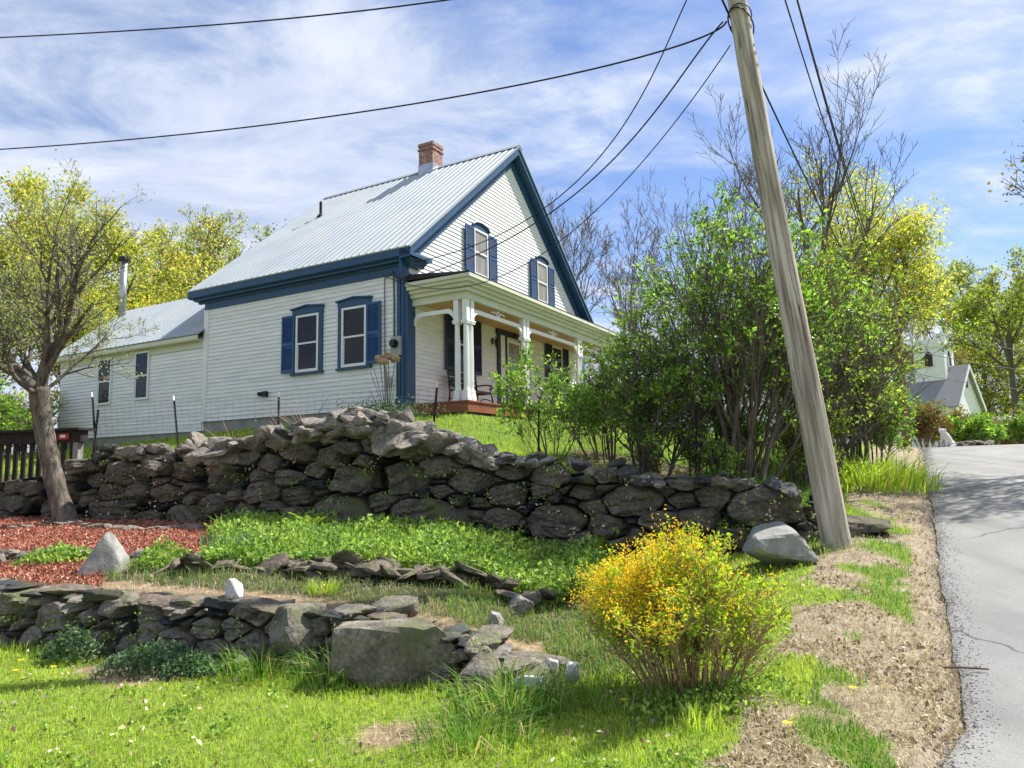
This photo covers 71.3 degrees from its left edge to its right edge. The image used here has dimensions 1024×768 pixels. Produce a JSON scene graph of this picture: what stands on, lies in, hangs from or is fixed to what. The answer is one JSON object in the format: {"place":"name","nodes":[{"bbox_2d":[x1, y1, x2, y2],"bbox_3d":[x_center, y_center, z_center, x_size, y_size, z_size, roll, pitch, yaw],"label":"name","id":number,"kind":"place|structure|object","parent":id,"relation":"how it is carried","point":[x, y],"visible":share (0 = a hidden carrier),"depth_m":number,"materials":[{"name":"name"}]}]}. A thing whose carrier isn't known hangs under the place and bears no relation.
{"place":"outdoors","nodes":[
{"label":"outdoors","id":0,"kind":"place"},
{"bbox_2d":[0,411,909,767],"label":"lawn grass","id":1,"kind":"structure","parent":0,"point":[298,695],"depth_m":4.60,"materials":[{"name":"plant"}]},
{"bbox_2d":[0,414,971,767],"bbox_3d":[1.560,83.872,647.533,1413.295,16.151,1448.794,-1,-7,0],"label":"ground","id":2,"kind":"structure","parent":0,"point":[928,752],"depth_m":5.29,"materials":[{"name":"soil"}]},
{"bbox_2d":[0,371,32,456],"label":"garden bush","id":3,"kind":"object","parent":2,"relation":"on","point":[9,410],"visible":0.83,"depth_m":19.28,"materials":[{"name":"green plant"}]},
{"bbox_2d":[0,233,48,393],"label":"maple tree","id":4,"kind":"object","parent":2,"relation":"on","point":[9,268],"visible":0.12,"depth_m":30.47,"materials":[{"name":"green plant"}]},
{"bbox_2d":[0,374,65,457],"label":"garden bush","id":5,"kind":"object","parent":2,"relation":"on","point":[54,414],"visible":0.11,"depth_m":22.09,"materials":[{"name":"green plant"}]},
{"bbox_2d":[0,427,94,512],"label":"wooden railing","id":6,"kind":"object","parent":2,"relation":"on","point":[76,438],"visible":0.41,"depth_m":13.44,"materials":[{"name":"brown wood"}]},
{"bbox_2d":[11,541,91,566],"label":"leafy weed","id":7,"kind":"object","parent":2,"relation":"on","point":[61,552],"visible":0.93,"depth_m":8.34,"materials":[{"name":"green plant"}]},
{"bbox_2d":[34,619,112,664],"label":"leafy weed","id":8,"kind":"object","parent":2,"relation":"on","point":[65,645],"visible":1,"depth_m":6.04,"materials":[{"name":"green plant"}]},
{"bbox_2d":[0,149,163,521],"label":"old apple tree","id":9,"kind":"object","parent":2,"relation":"on","point":[31,382],"visible":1,"depth_m":11.80,"materials":[{"name":"green plant"}]},
{"bbox_2d":[0,165,186,386],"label":"maple tree","id":10,"kind":"object","parent":2,"relation":"on","point":[31,184],"visible":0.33,"depth_m":31.89,"materials":[{"name":"yellow plant"}]},
{"bbox_2d":[0,519,204,561],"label":"mulch edging","id":11,"kind":"object","parent":2,"relation":"on","point":[7,554],"visible":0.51,"depth_m":10.59,"materials":[{"name":"stone"}]},
{"bbox_2d":[76,531,129,576],"bbox_3d":[-4.409,1.865,7.725,0.423,0.522,0.353,-1,-7,0],"label":"boulder","id":12,"kind":"object","parent":2,"relation":"on","point":[108,549],"visible":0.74,"depth_m":7.66,"materials":[{"name":"stone"}]},
{"bbox_2d":[0,514,213,588],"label":"mulch chips","id":13,"kind":"object","parent":2,"relation":"on","point":[37,569],"visible":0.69,"depth_m":9.77,"materials":[{"name":"wood"}]},
{"bbox_2d":[28,231,226,401],"bbox_3d":[-21.200,-1.695,40.864,10.669,12.686,9.701,0,-7,-13],"label":"young tree","id":14,"kind":"object","parent":2,"relation":"on","point":[171,260],"visible":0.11,"depth_m":39.36,"materials":[{"name":"plant"}]},
{"bbox_2d":[126,545,174,570],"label":"leafy weed","id":15,"kind":"object","parent":2,"relation":"on","point":[143,560],"visible":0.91,"depth_m":7.69,"materials":[{"name":"green plant"}]},
{"bbox_2d":[89,634,221,679],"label":"leafy weed","id":16,"kind":"object","parent":2,"relation":"on","point":[154,655],"visible":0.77,"depth_m":5.73,"materials":[{"name":"green plant"}]},
{"bbox_2d":[100,256,222,308],"bbox_3d":[-17.100,-1.372,38.250,10.142,11.105,10.115,4,-9,-38],"label":"young tree","id":17,"kind":"object","parent":2,"relation":"on","point":[182,274],"visible":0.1,"depth_m":36.56,"materials":[{"name":"plant"}]},
{"bbox_2d":[135,533,191,561],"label":"leafy weed","id":18,"kind":"object","parent":2,"relation":"on","point":[178,552],"visible":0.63,"depth_m":8.12,"materials":[{"name":"green plant"}]},
{"bbox_2d":[119,202,259,294],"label":"young tree","id":19,"kind":"object","parent":2,"relation":"on","point":[216,231],"visible":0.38,"depth_m":46.25,"materials":[{"name":"plant"}]},
{"bbox_2d":[159,646,226,680],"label":"leafy weed","id":20,"kind":"object","parent":2,"relation":"on","point":[199,666],"visible":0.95,"depth_m":5.63,"materials":[{"name":"green plant"}]},
{"bbox_2d":[161,219,285,298],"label":"young tree","id":21,"kind":"object","parent":2,"relation":"on","point":[267,227],"visible":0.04,"depth_m":43.98,"materials":[{"name":"plant"}]},
{"bbox_2d":[198,526,252,556],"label":"iris clump","id":22,"kind":"object","parent":2,"relation":"on","point":[212,541],"visible":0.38,"depth_m":8.20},
{"bbox_2d":[225,578,243,598],"bbox_3d":[-2.558,1.876,6.585,0.157,0.182,0.212,2,-7,-23],"label":"rock","id":23,"kind":"object","parent":2,"relation":"on","point":[234,586],"visible":0.98,"depth_m":6.49,"materials":[{"name":"stone"}]},
{"bbox_2d":[173,634,330,684],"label":"grass tuft","id":24,"kind":"object","parent":2,"relation":"on","point":[245,673],"visible":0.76,"depth_m":5.56,"materials":[{"name":"plant"}]},
{"bbox_2d":[0,578,560,697],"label":"dry stone wall","id":25,"kind":"structure","parent":2,"relation":"on","point":[416,648],"depth_m":5.90,"materials":[{"name":"stone"}]},
{"bbox_2d":[369,595,419,616],"bbox_3d":[-0.995,1.882,5.996,0.421,0.180,0.253,-1,-7,0],"label":"rock","id":26,"kind":"object","parent":25,"relation":"on","point":[408,605],"visible":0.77,"depth_m":5.95,"materials":[{"name":"stone"}]},
{"bbox_2d":[301,574,349,595],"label":"grass tuft","id":27,"kind":"object","parent":2,"relation":"on","point":[327,589],"visible":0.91,"depth_m":6.70,"materials":[{"name":"plant"}]},
{"bbox_2d":[265,642,397,690],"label":"grass tuft","id":28,"kind":"object","parent":2,"relation":"on","point":[311,668],"visible":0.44,"depth_m":5.33,"materials":[{"name":"plant"}]},
{"bbox_2d":[56,140,624,449],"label":"white house","id":29,"kind":"structure","parent":2,"relation":"on","point":[314,303],"depth_m":19.13,"materials":[{"name":"wood"}]},
{"bbox_2d":[96,358,112,405],"bbox_3d":[-12.506,-0.069,21.913,0.700,1.420,0.055,-5,-8,29],"label":"window","id":30,"kind":"structure","parent":29,"relation":"in","point":[104,392],"depth_m":21.91,"materials":[{"name":"white paint"}]},
{"bbox_2d":[133,351,149,399],"bbox_3d":[-10.897,-0.246,21.019,0.660,1.420,0.055,-5,-8,29],"label":"window","id":31,"kind":"structure","parent":29,"relation":"in","point":[142,359],"depth_m":21.01,"materials":[{"name":"glass"}]},
{"bbox_2d":[281,304,324,375],"bbox_3d":[-5.237,-1.102,17.879,1.415,1.770,0.110,-5,-8,29],"label":"window","id":32,"kind":"structure","parent":29,"relation":"in","point":[302,331],"depth_m":17.87,"materials":[{"name":"white paint"}]},
{"bbox_2d":[335,295,380,370],"bbox_3d":[-3.657,-1.237,16.995,1.395,1.770,0.110,-5,-8,29],"label":"window","id":33,"kind":"structure","parent":29,"relation":"in","point":[359,327],"depth_m":17.00,"materials":[{"name":"white paint"}]},
{"bbox_2d":[445,314,481,375],"bbox_3d":[-1.244,-1.070,18.256,0.113,1.749,1.640,-5,-8,29],"label":"window","id":34,"kind":"structure","parent":29,"relation":"in","point":[449,326],"depth_m":18.15,"materials":[{"name":"white paint"}]},
{"bbox_2d":[447,370,493,402],"bbox_3d":[-1.016,0.108,17.606,0.567,0.960,1.284,-5,-8,29],"label":"porch chair","id":35,"kind":"object","parent":29,"relation":"on","point":[452,379],"visible":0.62,"depth_m":17.56,"materials":[{"name":"wood"}]},
{"bbox_2d":[465,221,497,281],"bbox_3d":[-0.839,-3.600,19.362,0.113,1.579,1.600,-5,-8,29],"label":"window","id":36,"kind":"structure","parent":29,"relation":"in","point":[485,264],"depth_m":19.37,"materials":[{"name":"white paint"}]},
{"bbox_2d":[495,328,529,404],"bbox_3d":[0.088,-0.368,20.484,0.114,2.550,2.020,-5,-8,29],"label":"door","id":37,"kind":"structure","parent":29,"relation":"in","point":[507,348],"depth_m":20.13,"materials":[{"name":"blue paint"}]},
{"bbox_2d":[530,255,554,306],"bbox_3d":[0.954,-3.259,22.511,0.113,1.579,1.600,-5,-8,29],"label":"window","id":38,"kind":"structure","parent":29,"relation":"in","point":[542,276],"depth_m":22.55,"materials":[{"name":"white paint"}]},
{"bbox_2d":[417,0,686,261],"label":"service wire","id":39,"kind":"object","parent":29,"relation":"attached to","point":[595,161],"visible":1,"depth_m":11.83,"materials":[{"name":"black"}]},
{"bbox_2d":[545,343,569,394],"bbox_3d":[1.455,-0.557,22.998,0.113,1.749,1.640,-5,-8,29],"label":"window","id":40,"kind":"structure","parent":29,"relation":"in","point":[562,360],"depth_m":23.11,"materials":[{"name":"white paint"}]},
{"bbox_2d":[426,21,722,273],"bbox_3d":[0.365,-3.565,12.987,0.284,1.394,8.941,3,-8,-34],"label":"service wire","id":41,"kind":"object","parent":29,"relation":"attached to","point":[714,31],"visible":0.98,"depth_m":11.22,"materials":[{"name":"black"}]},
{"bbox_2d":[155,550,603,609],"bbox_3d":[-1.448,2.003,7.359,4.850,0.599,0.624,-2,-7,8],"label":"slab edging","id":42,"kind":"object","parent":2,"relation":"on","point":[356,565],"visible":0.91,"depth_m":7.24,"materials":[{"name":"stone"}]},
{"bbox_2d":[324,352,448,419],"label":"hydrangea","id":43,"kind":"object","parent":2,"relation":"on","point":[385,358],"visible":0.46,"depth_m":14.97,"materials":[{"name":"grey plant"}]},
{"bbox_2d":[91,382,697,474],"bbox_3d":[-2.798,0.853,11.706,11.382,2.062,0.399,-3,-7,19],"label":"wire fence","id":44,"kind":"object","parent":2,"relation":"on","point":[434,416],"visible":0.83,"depth_m":11.09,"materials":[{"name":"metal"}]},
{"bbox_2d":[190,506,608,605],"bbox_3d":[-1.829,1.989,8.624,6.628,0.938,2.998,-3,-7,19],"label":"ground cover","id":45,"kind":"object","parent":2,"relation":"on","point":[497,553],"visible":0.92,"depth_m":8.11,"materials":[{"name":"green plant"}]},
{"bbox_2d":[0,415,814,767],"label":"fallen leaves","id":46,"kind":"object","parent":2,"relation":"on","point":[606,733],"visible":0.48,"depth_m":4.92,"materials":[{"name":"brown plant"}]},
{"bbox_2d":[0,439,816,663],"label":"joint weeds","id":47,"kind":"object","parent":2,"relation":"on","point":[472,640],"visible":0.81,"depth_m":9.19,"materials":[{"name":"green plant"}]},
{"bbox_2d":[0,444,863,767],"bbox_3d":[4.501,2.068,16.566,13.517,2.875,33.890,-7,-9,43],"label":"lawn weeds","id":48,"kind":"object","parent":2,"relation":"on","point":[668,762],"visible":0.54,"depth_m":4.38,"materials":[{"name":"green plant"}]},
{"bbox_2d":[0,437,893,558],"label":"dry stone wall","id":49,"kind":"structure","parent":2,"relation":"on","point":[686,497],"depth_m":10.16,"materials":[{"name":"stone"}]},
{"bbox_2d":[91,405,812,499],"bbox_3d":[-1.808,1.095,10.783,12.299,1.606,1.622,-4,-7,20],"label":"rubble heap","id":50,"kind":"object","parent":49,"relation":"on","point":[395,432],"visible":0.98,"depth_m":10.36,"materials":[{"name":"stone"}]},
{"bbox_2d":[369,689,573,760],"bbox_3d":[-0.231,2.014,4.327,1.301,0.255,1.303,-1,-7,0],"label":"grass tuft","id":51,"kind":"object","parent":2,"relation":"on","point":[456,735],"visible":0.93,"depth_m":4.22,"materials":[{"name":"plant"}]},
{"bbox_2d":[417,652,601,720],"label":"grass tuft","id":52,"kind":"object","parent":2,"relation":"on","point":[496,695],"visible":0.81,"depth_m":4.70,"materials":[{"name":"plant"}]},
{"bbox_2d":[508,593,533,615],"bbox_3d":[0.071,2.071,6.680,0.195,0.182,0.265,5,-9,-43],"label":"rock","id":53,"kind":"object","parent":2,"relation":"on","point":[522,605],"visible":0.89,"depth_m":6.62,"materials":[{"name":"stone"}]},
{"bbox_2d":[513,675,544,692],"bbox_3d":[0.123,2.093,4.994,0.253,0.125,0.152,-4,-7,25],"label":"rock","id":54,"kind":"object","parent":2,"relation":"on","point":[528,679],"visible":0.41,"depth_m":4.94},
{"bbox_2d":[510,651,569,664],"bbox_3d":[0.216,2.131,5.541,0.467,0.112,0.214,-1,-7,0],"label":"rock","id":55,"kind":"object","parent":2,"relation":"on","point":[542,656],"visible":0.37,"depth_m":5.50,"materials":[{"name":"stone"}]},
{"bbox_2d":[487,343,623,462],"bbox_3d":[0.519,0.358,10.420,1.779,2.003,1.714,3,-8,-32],"label":"young lilac","id":56,"kind":"object","parent":2,"relation":"on","point":[553,382],"visible":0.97,"depth_m":10.37,"materials":[{"name":"green plant"}]},
{"bbox_2d":[565,661,579,683],"bbox_3d":[0.436,2.085,5.142,0.097,0.145,0.108,-4,-7,21],"label":"rock","id":57,"kind":"object","parent":2,"relation":"on","point":[575,673],"visible":0.65,"depth_m":5.12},
{"bbox_2d":[541,185,615,312],"bbox_3d":[2.485,-3.765,37.578,6.766,14.198,6.283,-1,-7,0],"label":"bare tree","id":58,"kind":"object","parent":2,"relation":"on","point":[587,263],"visible":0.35,"depth_m":37.75,"materials":[{"name":"plant"}]},
{"bbox_2d":[552,335,637,463],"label":"lilac bush","id":59,"kind":"object","parent":2,"relation":"on","point":[602,426],"visible":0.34,"depth_m":12.12,"materials":[{"name":"green plant"}]},
{"bbox_2d":[583,198,680,332],"bbox_3d":[6.874,-3.395,39.212,5.445,13.686,7.948,-6,-9,38],"label":"bare tree","id":60,"kind":"object","parent":2,"relation":"on","point":[632,278],"visible":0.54,"depth_m":39.62,"materials":[{"name":"brown plant"}]},
{"bbox_2d":[575,329,726,475],"bbox_3d":[2.067,0.274,10.699,2.150,2.641,2.522,1,-7,-20],"label":"lilac bush","id":61,"kind":"object","parent":2,"relation":"on","point":[662,391],"visible":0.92,"depth_m":10.32,"materials":[{"name":"green plant"}]},
{"bbox_2d":[563,504,801,698],"bbox_3d":[1.212,1.514,4.883,1.706,1.363,1.594,-1,-7,0],"label":"forsythia bush","id":62,"kind":"object","parent":2,"relation":"on","point":[687,605],"visible":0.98,"depth_m":4.67,"materials":[{"name":"yellow plant"}]},
{"bbox_2d":[585,319,781,437],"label":"neighbour house","id":63,"kind":"structure","parent":2,"relation":"on","point":[655,335],"depth_m":30.93,"materials":[{"name":"wood"}]},
{"bbox_2d":[620,405,765,477],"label":"bush","id":64,"kind":"object","parent":2,"relation":"on","point":[724,461],"visible":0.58,"depth_m":10.35,"materials":[{"name":"green plant"}]},
{"bbox_2d":[666,695,726,737],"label":"lily shoots","id":65,"kind":"object","parent":2,"relation":"on","point":[686,721],"visible":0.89,"depth_m":4.11,"materials":[{"name":"plant"}]},
{"bbox_2d":[618,669,811,727],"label":"leafy weed","id":66,"kind":"object","parent":2,"relation":"on","point":[691,693],"visible":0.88,"depth_m":4.47,"materials":[{"name":"green plant"}]},
{"bbox_2d":[626,155,813,411],"bbox_3d":[7.347,-3.245,25.430,6.438,10.573,4.198,-4,-8,26],"label":"bare tree","id":67,"kind":"object","parent":2,"relation":"on","point":[733,199],"visible":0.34,"depth_m":25.34,"materials":[{"name":"plant"}]},
{"bbox_2d":[709,518,752,550],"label":"leafy weed","id":68,"kind":"object","parent":2,"relation":"on","point":[722,526],"visible":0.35,"depth_m":9.06,"materials":[{"name":"green plant"}]},
{"bbox_2d":[595,177,900,483],"bbox_3d":[3.364,-0.680,10.595,4.290,4.846,3.882,-1,-7,0],"label":"lilac bush","id":69,"kind":"object","parent":2,"relation":"on","point":[715,341],"visible":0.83,"depth_m":10.13,"materials":[{"name":"green plant"}]},
{"bbox_2d":[742,522,818,564],"bbox_3d":[2.885,1.785,7.870,0.744,0.482,0.651,0,-7,-11],"label":"boulder","id":70,"kind":"object","parent":2,"relation":"on","point":[772,543],"visible":0.96,"depth_m":7.60,"materials":[{"name":"stone"}]},
{"bbox_2d":[708,384,866,491],"bbox_3d":[4.230,0.868,11.247,2.373,2.205,1.747,-1,-7,0],"label":"bush","id":71,"kind":"object","parent":2,"relation":"on","point":[797,458],"visible":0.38,"depth_m":10.89,"materials":[{"name":"green plant"}]},
{"bbox_2d":[727,0,853,549],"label":"utility pole","id":72,"kind":"object","parent":2,"relation":"on","point":[829,507],"visible":0.96,"depth_m":8.66,"materials":[{"name":"brown wood"}]},
{"bbox_2d":[0,0,449,37],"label":"overhead cable","id":73,"kind":"object","parent":72,"relation":"attached to","point":[234,22],"visible":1,"depth_m":12.05,"materials":[{"name":"black plastic"}]},
{"bbox_2d":[0,21,726,149],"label":"overhead cable","id":74,"kind":"object","parent":72,"relation":"attached to","point":[719,28],"visible":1,"depth_m":11.44,"materials":[{"name":"black plastic"}]},
{"bbox_2d":[382,45,730,288],"bbox_3d":[0.155,-3.078,13.246,0.677,1.685,9.704,4,-9,-38],"label":"service wire","id":75,"kind":"object","parent":72,"relation":"attached to","point":[598,207],"visible":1,"depth_m":11.89,"materials":[{"name":"black"}]},
{"bbox_2d":[721,0,895,334],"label":"overhead cable","id":76,"kind":"object","parent":72,"relation":"attached to","point":[727,11],"visible":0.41,"depth_m":12.63,"materials":[{"name":"black plastic"}]},
{"bbox_2d":[686,22,918,322],"bbox_3d":[9.664,-4.272,23.227,6.280,12.707,7.343,-7,-9,39],"label":"bare tree","id":77,"kind":"object","parent":2,"relation":"on","point":[835,191],"visible":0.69,"depth_m":22.84,"materials":[{"name":"plant"}]},
{"bbox_2d":[803,533,875,556],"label":"grass tuft","id":78,"kind":"object","parent":2,"relation":"on","point":[818,546],"visible":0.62,"depth_m":8.10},
{"bbox_2d":[696,208,989,490],"bbox_3d":[5.186,-0.654,11.980,4.278,5.170,4.024,-7,-9,43],"label":"lilac bush","id":79,"kind":"object","parent":2,"relation":"on","point":[838,387],"visible":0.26,"depth_m":11.66,"materials":[{"name":"green plant"}]},
{"bbox_2d":[815,256,933,467],"bbox_3d":[6.472,-0.377,13.773,2.791,4.486,3.042,-3,-7,19],"label":"lilac bush","id":80,"kind":"object","parent":2,"relation":"on","point":[858,442],"visible":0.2,"depth_m":13.32,"materials":[{"name":"green plant"}]},
{"bbox_2d":[834,364,922,467],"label":"bush","id":81,"kind":"object","parent":2,"relation":"on","point":[889,435],"visible":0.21,"depth_m":14.06,"materials":[{"name":"green plant"}]},
{"bbox_2d":[795,449,963,496],"bbox_3d":[6.249,1.466,12.536,3.238,1.022,2.825,-3,-7,12],"label":"lily patch","id":82,"kind":"object","parent":2,"relation":"on","point":[872,476],"visible":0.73,"depth_m":12.03,"materials":[{"name":"plant"}]},
{"bbox_2d":[784,132,977,444],"bbox_3d":[16.311,-3.972,33.716,9.298,14.620,10.070,-1,-7,0],"label":"maple tree","id":83,"kind":"object","parent":2,"relation":"on","point":[903,248],"visible":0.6,"depth_m":31.82,"materials":[{"name":"yellow plant"}]},
{"bbox_2d":[890,306,911,446],"bbox_3d":[14.805,-0.152,27.175,0.370,5.704,0.300,-1,-7,0],"label":"utility pole","id":84,"kind":"object","parent":2,"relation":"on","point":[904,383],"visible":0.21,"depth_m":27.06,"materials":[{"name":"brown wood"}]},
{"bbox_2d":[784,0,892,305],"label":"overhead cable","id":85,"kind":"object","parent":84,"relation":"attached to","point":[823,121],"visible":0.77,"depth_m":12.06,"materials":[{"name":"black plastic"}]},
{"bbox_2d":[796,0,892,307],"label":"overhead cable","id":86,"kind":"object","parent":84,"relation":"attached to","point":[830,119],"visible":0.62,"depth_m":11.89,"materials":[{"name":"black plastic"}]},
{"bbox_2d":[828,326,986,448],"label":"church","id":87,"kind":"structure","parent":2,"relation":"on","point":[954,394],"depth_m":78.82,"materials":[{"name":"white paint"}]},
{"bbox_2d":[855,307,974,372],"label":"roadside tree","id":88,"kind":"object","parent":2,"relation":"on","point":[957,355],"visible":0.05,"depth_m":99.19,"materials":[{"name":"green plant"}]},
{"bbox_2d":[901,397,955,447],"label":"roadside bush","id":89,"kind":"object","parent":2,"relation":"on","point":[926,431],"visible":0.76,"depth_m":30.56,"materials":[{"name":"brown plant"}]},
{"bbox_2d":[937,428,955,446],"bbox_3d":[12.442,1.569,20.454,0.590,0.596,0.390,-2,-7,8],"label":"sitting dog","id":90,"kind":"object","parent":2,"relation":"on","point":[946,440],"visible":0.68,"depth_m":20.34},
{"bbox_2d":[879,251,1023,390],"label":"roadside tree","id":91,"kind":"object","parent":2,"relation":"on","point":[959,277],"visible":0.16,"depth_m":112.46,"materials":[{"name":"plant"}]},
{"bbox_2d":[928,404,977,444],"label":"roadside bush","id":92,"kind":"object","parent":2,"relation":"on","point":[955,412],"visible":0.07,"depth_m":33.64,"materials":[{"name":"brown plant"}]},
{"bbox_2d":[904,263,1023,412],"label":"roadside tree","id":93,"kind":"object","parent":2,"relation":"on","point":[976,313],"visible":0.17,"depth_m":123.08,"materials":[{"name":"plant"}]},
{"bbox_2d":[907,447,1022,767],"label":"gravel","id":94,"kind":"structure","parent":2,"relation":"on","point":[954,641],"depth_m":5.50,"materials":[{"name":"gravel"}]},
{"bbox_2d":[912,243,1023,443],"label":"roadside tree","id":95,"kind":"object","parent":2,"relation":"on","point":[970,310],"visible":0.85,"depth_m":61.04,"materials":[{"name":"plant"}]},
{"bbox_2d":[937,409,1009,442],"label":"roadside bush","id":96,"kind":"object","parent":2,"relation":"on","point":[975,427],"visible":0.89,"depth_m":30.60,"materials":[{"name":"green plant"}]},
{"bbox_2d":[954,440,993,445],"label":"field wall","id":97,"kind":"structure","parent":2,"relation":"on","point":[976,443],"depth_m":26.65,"materials":[{"name":"stone"}]},
{"bbox_2d":[953,348,1023,416],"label":"tree","id":98,"kind":"object","parent":2,"relation":"on","point":[1005,375],"visible":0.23,"depth_m":117.13,"materials":[{"name":"plant"}]},
{"bbox_2d":[955,339,1023,416],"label":"tree","id":99,"kind":"object","parent":2,"relation":"on","point":[988,390],"visible":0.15,"depth_m":117.66,"materials":[{"name":"plant"}]},
{"bbox_2d":[957,288,1023,414],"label":"roadside tree","id":100,"kind":"object","parent":2,"relation":"on","point":[990,375],"visible":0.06,"depth_m":126.17,"materials":[{"name":"plant"}]},
{"bbox_2d":[987,121,1023,204],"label":"bare tree","id":101,"kind":"object","parent":2,"relation":"on","point":[1013,179],"visible":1,"depth_m":14.61,"materials":[{"name":"brown plant"}]},
{"bbox_2d":[987,407,1023,444],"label":"roadside bush","id":102,"kind":"object","parent":2,"relation":"on","point":[1004,441],"visible":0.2,"depth_m":35.74,"materials":[{"name":"green plant"}]},
{"bbox_2d":[997,401,1023,443],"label":"roadside bush","id":103,"kind":"object","parent":2,"relation":"on","point":[1016,426],"visible":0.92,"depth_m":34.06,"materials":[{"name":"green plant"}]},
{"bbox_2d":[2,442,1021,767],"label":"rough grass","id":104,"kind":"structure","parent":0,"point":[816,700],"depth_m":5.93,"materials":[{"name":"plant"}]},
{"bbox_2d":[0,0,1023,454],"label":"sky","id":105,"kind":"structure","parent":0,"point":[955,68],"materials":[{"name":"blue"}]},
{"bbox_2d":[923,444,1023,767],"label":"road","id":106,"kind":"structure","parent":0,"point":[983,490],"depth_m":6.81,"materials":[{"name":"asphalt"}]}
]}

